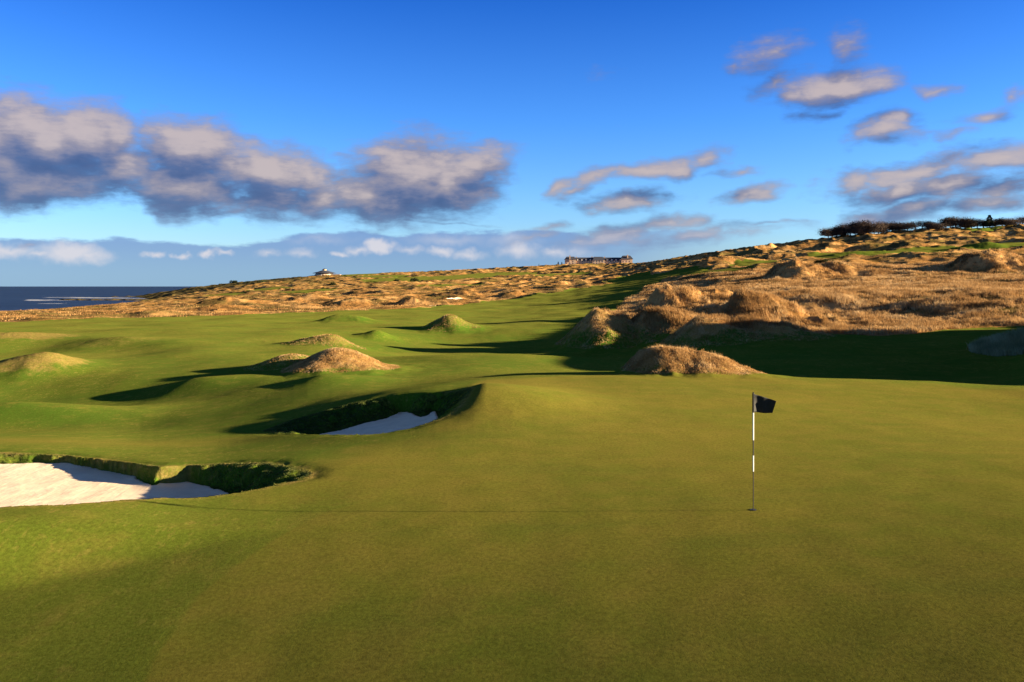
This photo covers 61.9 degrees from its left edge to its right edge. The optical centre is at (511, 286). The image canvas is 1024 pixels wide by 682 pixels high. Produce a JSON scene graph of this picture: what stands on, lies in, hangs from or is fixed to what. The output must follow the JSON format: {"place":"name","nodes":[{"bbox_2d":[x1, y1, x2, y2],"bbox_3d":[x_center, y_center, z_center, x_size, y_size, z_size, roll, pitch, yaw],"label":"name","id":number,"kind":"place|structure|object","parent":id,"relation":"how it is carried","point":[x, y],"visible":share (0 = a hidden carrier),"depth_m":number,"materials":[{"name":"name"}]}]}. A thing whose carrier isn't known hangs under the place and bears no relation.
{"place":"outdoors","nodes":[
{"label":"outdoors","id":0,"kind":"place"},
{"bbox_2d":[0,286,195,310],"bbox_3d":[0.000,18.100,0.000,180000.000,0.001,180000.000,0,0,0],"label":"sea","id":1,"kind":"structure","parent":0,"point":[27,297],"depth_m":1777.21,"materials":[{"name":"liquid"}]},
{"bbox_2d":[0,388,472,505],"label":"lip grass","id":2,"kind":"structure","parent":0,"point":[417,412],"depth_m":30.11,"materials":[{"name":"green plant"}]},
{"bbox_2d":[0,224,1023,681],"bbox_3d":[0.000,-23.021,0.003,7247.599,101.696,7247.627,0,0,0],"label":"ground","id":3,"kind":"structure","parent":0,"point":[536,506],"depth_m":17.42,"materials":[{"name":"plant"}]},
{"bbox_2d":[0,463,228,506],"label":"bunker sand","id":4,"kind":"structure","parent":3,"relation":"on","point":[25,484],"depth_m":20.88,"materials":[{"name":"white sand"}]},
{"bbox_2d":[314,268,339,275],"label":"clubhouse","id":5,"kind":"structure","parent":3,"relation":"on","point":[324,271],"depth_m":1369.19,"materials":[{"name":"stone"}]},
{"bbox_2d":[319,411,437,434],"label":"bunker sand","id":6,"kind":"structure","parent":3,"relation":"on","point":[401,421],"depth_m":29.50,"materials":[{"name":"white sand"}]},
{"bbox_2d":[0,235,1023,320],"bbox_3d":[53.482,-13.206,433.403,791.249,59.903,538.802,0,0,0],"label":"dune grass","id":7,"kind":"structure","parent":3,"relation":"on","point":[170,309],"depth_m":253.12,"materials":[{"name":"plant"}]},
{"bbox_2d":[244,307,834,374],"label":"tuft grass","id":8,"kind":"structure","parent":3,"relation":"on","point":[660,350],"depth_m":49.41,"materials":[{"name":"plant"}]},
{"bbox_2d":[564,255,632,264],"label":"hotel","id":9,"kind":"structure","parent":3,"relation":"on","point":[595,260],"depth_m":1394.34,"materials":[{"name":"stone"}]},
{"bbox_2d":[603,248,1023,335],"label":"rough grass","id":10,"kind":"structure","parent":3,"relation":"on","point":[965,290],"depth_m":105.52,"materials":[{"name":"plant"}]},
{"bbox_2d":[814,258,833,263],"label":"gorse bush","id":11,"kind":"object","parent":3,"relation":"on","point":[820,261],"visible":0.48,"depth_m":306.93,"materials":[{"name":"green plant"}]},
{"bbox_2d":[816,227,832,236],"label":"bare tree","id":12,"kind":"object","parent":3,"relation":"on","point":[825,232],"visible":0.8,"depth_m":870.32,"materials":[{"name":"brown plant"}]},
{"bbox_2d":[828,224,848,237],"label":"bare tree","id":13,"kind":"object","parent":3,"relation":"on","point":[835,230],"visible":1,"depth_m":825.92,"materials":[{"name":"brown plant"}]},
{"bbox_2d":[836,222,852,236],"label":"bare tree","id":14,"kind":"object","parent":3,"relation":"on","point":[845,231],"visible":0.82,"depth_m":826.67,"materials":[{"name":"brown plant"}]},
{"bbox_2d":[846,220,859,234],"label":"bare tree","id":15,"kind":"object","parent":3,"relation":"on","point":[850,225],"visible":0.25,"depth_m":838.55,"materials":[{"name":"brown plant"}]},
{"bbox_2d":[850,220,871,234],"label":"bare tree","id":16,"kind":"object","parent":3,"relation":"on","point":[860,224],"visible":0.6,"depth_m":794.83,"materials":[{"name":"brown plant"}]},
{"bbox_2d":[857,220,886,234],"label":"bare tree","id":17,"kind":"object","parent":3,"relation":"on","point":[868,229],"visible":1,"depth_m":766.68,"materials":[{"name":"brown plant"}]},
{"bbox_2d":[874,221,888,233],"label":"bare tree","id":18,"kind":"object","parent":3,"relation":"on","point":[884,230],"visible":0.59,"depth_m":825.68,"materials":[{"name":"brown plant"}]},
{"bbox_2d":[872,222,896,230],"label":"bare tree","id":19,"kind":"object","parent":3,"relation":"on","point":[889,225],"visible":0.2,"depth_m":842.53,"materials":[{"name":"brown plant"}]},
{"bbox_2d":[894,221,904,229],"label":"bare tree","id":20,"kind":"object","parent":3,"relation":"on","point":[896,227],"visible":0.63,"depth_m":838.13,"materials":[{"name":"brown plant"}]},
{"bbox_2d":[896,222,919,229],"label":"bare tree","id":21,"kind":"object","parent":3,"relation":"on","point":[912,225],"visible":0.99,"depth_m":826.64,"materials":[{"name":"brown plant"}]},
{"bbox_2d":[911,220,933,227],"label":"bare tree","id":22,"kind":"object","parent":3,"relation":"on","point":[920,223],"visible":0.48,"depth_m":850.69,"materials":[{"name":"brown plant"}]},
{"bbox_2d":[921,220,935,229],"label":"bare tree","id":23,"kind":"object","parent":3,"relation":"on","point":[927,226],"visible":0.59,"depth_m":801.27,"materials":[{"name":"brown plant"}]},
{"bbox_2d":[928,222,954,229],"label":"bare tree","id":24,"kind":"object","parent":3,"relation":"on","point":[939,226],"visible":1,"depth_m":785.72,"materials":[{"name":"brown plant"}]},
{"bbox_2d":[937,216,953,226],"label":"bare tree","id":25,"kind":"object","parent":3,"relation":"on","point":[942,221],"visible":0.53,"depth_m":858.12,"materials":[{"name":"brown plant"}]},
{"bbox_2d":[945,216,965,225],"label":"bare tree","id":26,"kind":"object","parent":3,"relation":"on","point":[953,218],"visible":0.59,"depth_m":840.37,"materials":[{"name":"brown plant"}]},
{"bbox_2d":[949,216,975,228],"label":"bare tree","id":27,"kind":"object","parent":3,"relation":"on","point":[961,223],"visible":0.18,"depth_m":831.00,"materials":[{"name":"brown plant"}]},
{"bbox_2d":[956,217,979,228],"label":"bare tree","id":28,"kind":"object","parent":3,"relation":"on","point":[966,223],"visible":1,"depth_m":813.62,"materials":[{"name":"brown plant"}]},
{"bbox_2d":[970,218,984,227],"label":"bare tree","id":29,"kind":"object","parent":3,"relation":"on","point":[976,220],"visible":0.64,"depth_m":848.39,"materials":[{"name":"brown plant"}]},
{"bbox_2d":[976,219,999,227],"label":"bare tree","id":30,"kind":"object","parent":3,"relation":"on","point":[994,222],"visible":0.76,"depth_m":840.55,"materials":[{"name":"brown plant"}]},
{"bbox_2d":[983,215,994,227],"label":"evergreen tree","id":31,"kind":"object","parent":3,"relation":"on","point":[989,218],"visible":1,"depth_m":833.89,"materials":[{"name":"green plant"}]},
{"bbox_2d":[966,324,1023,355],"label":"sand","id":32,"kind":"structure","parent":3,"relation":"on","point":[1009,343],"depth_m":60.62,"materials":[{"name":"beige sand"}]},
{"bbox_2d":[994,218,1006,225],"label":"bare tree","id":33,"kind":"object","parent":3,"relation":"on","point":[1002,220],"visible":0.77,"depth_m":840.04,"materials":[{"name":"brown plant"}]},
{"bbox_2d":[999,217,1023,225],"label":"bare tree","id":34,"kind":"object","parent":3,"relation":"on","point":[1009,222],"visible":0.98,"depth_m":831.03,"materials":[{"name":"brown plant"}]},
{"bbox_3d":[4.416,4.139,15.619,0.120,0.108,0.120,0,0,0],"label":"golf hole","id":35,"kind":"object","parent":3,"relation":"on","visible":0},
{"bbox_2d":[752,392,775,509],"bbox_3d":[4.614,3.050,15.637,0.431,2.224,0.091,0,0,2],"label":"flagstick","id":36,"kind":"object","parent":35,"relation":"in","point":[761,404],"visible":1,"depth_m":15.62,"materials":[{"name":"black paint"}]},
{"bbox_2d":[0,0,1023,285],"label":"sky","id":37,"kind":"structure","parent":0,"point":[143,142],"materials":[{"name":"blue"}]}
]}

